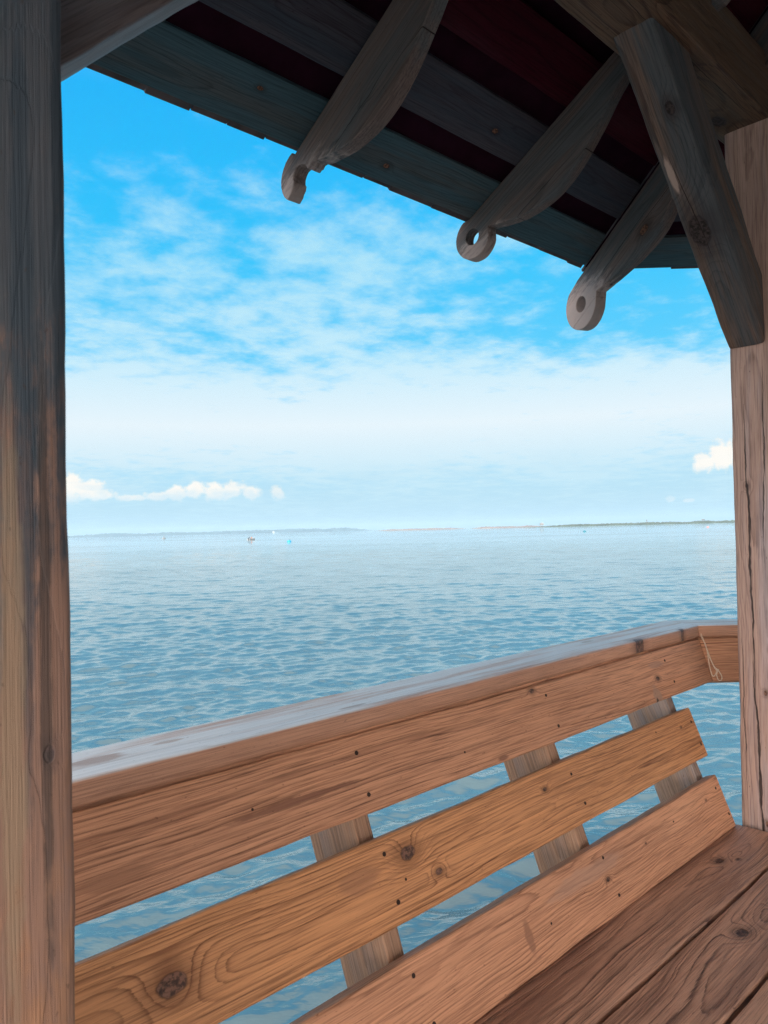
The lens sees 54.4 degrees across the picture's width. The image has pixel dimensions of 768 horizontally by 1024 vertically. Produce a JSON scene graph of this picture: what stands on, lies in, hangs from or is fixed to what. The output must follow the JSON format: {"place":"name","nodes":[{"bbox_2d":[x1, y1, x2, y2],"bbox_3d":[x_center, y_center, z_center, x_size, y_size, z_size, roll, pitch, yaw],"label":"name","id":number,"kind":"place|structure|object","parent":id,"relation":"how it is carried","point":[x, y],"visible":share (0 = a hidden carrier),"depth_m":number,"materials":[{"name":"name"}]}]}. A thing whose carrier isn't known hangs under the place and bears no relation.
{"place":"outdoors","nodes":[
{"label":"outdoors","id":0,"kind":"place"},
{"bbox_2d":[68,527,365,537],"bbox_3d":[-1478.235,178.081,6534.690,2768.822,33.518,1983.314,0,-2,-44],"label":"hills","id":1,"kind":"structure","parent":0,"point":[216,532],"depth_m":6430.34,"materials":[{"name":"grey"}]},
{"bbox_2d":[61,67,734,535],"label":"sky","id":2,"kind":"structure","parent":0,"point":[240,355],"materials":[{"name":"blue"}]},
{"bbox_2d":[68,522,741,1023],"bbox_3d":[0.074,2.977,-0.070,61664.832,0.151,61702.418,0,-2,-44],"label":"water","id":3,"kind":"structure","parent":0,"point":[172,632],"depth_m":23.38,"materials":[{"name":"blue liquid"}]},
{"bbox_2d":[0,0,767,1023],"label":"gazebo","id":4,"kind":"object","parent":3,"relation":"in","point":[608,144],"visible":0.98,"depth_m":1.77,"materials":[{"name":"brown wood"}]},
{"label":"deck","id":5,"kind":"structure","parent":4,"relation":"attached to","visible":0},
{"bbox_2d":[72,621,767,1023],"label":"bench","id":6,"kind":"object","parent":5,"relation":"on","point":[656,915],"visible":0.96,"depth_m":1.36,"materials":[{"name":"brown wood"}]},
{"bbox_2d":[671,619,738,682],"bbox_3d":[2.147,0.810,2.039,2.392,0.970,0.964,-1,-1,1],"label":"bench","id":7,"kind":"object","parent":5,"relation":"on","point":[720,637],"visible":0.37,"depth_m":2.37,"materials":[{"name":"brown wood"}]},
{"bbox_2d":[700,634,721,680],"bbox_3d":[1.022,0.455,2.348,0.022,0.141,0.077,-1,-2,-30],"label":"string","id":8,"kind":"object","parent":7,"relation":"hanging from","point":[715,668],"visible":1,"depth_m":2.34,"materials":[{"name":"fabric"}]},
{"bbox_2d":[380,528,463,530],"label":"sand bar","id":9,"kind":"object","parent":3,"relation":"in","point":[420,529],"visible":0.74,"depth_m":1912.58,"materials":[{"name":"beige sand"}]},
{"bbox_2d":[471,525,538,528],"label":"sand bar","id":10,"kind":"object","parent":3,"relation":"in","point":[506,527],"visible":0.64,"depth_m":1743.90,"materials":[{"name":"beige sand"}]},
{"bbox_2d":[524,520,734,527],"bbox_3d":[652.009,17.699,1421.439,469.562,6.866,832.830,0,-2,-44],"label":"marsh","id":11,"kind":"structure","parent":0,"point":[651,523],"depth_m":1444.19,"materials":[{"name":"green plant"}]}
]}

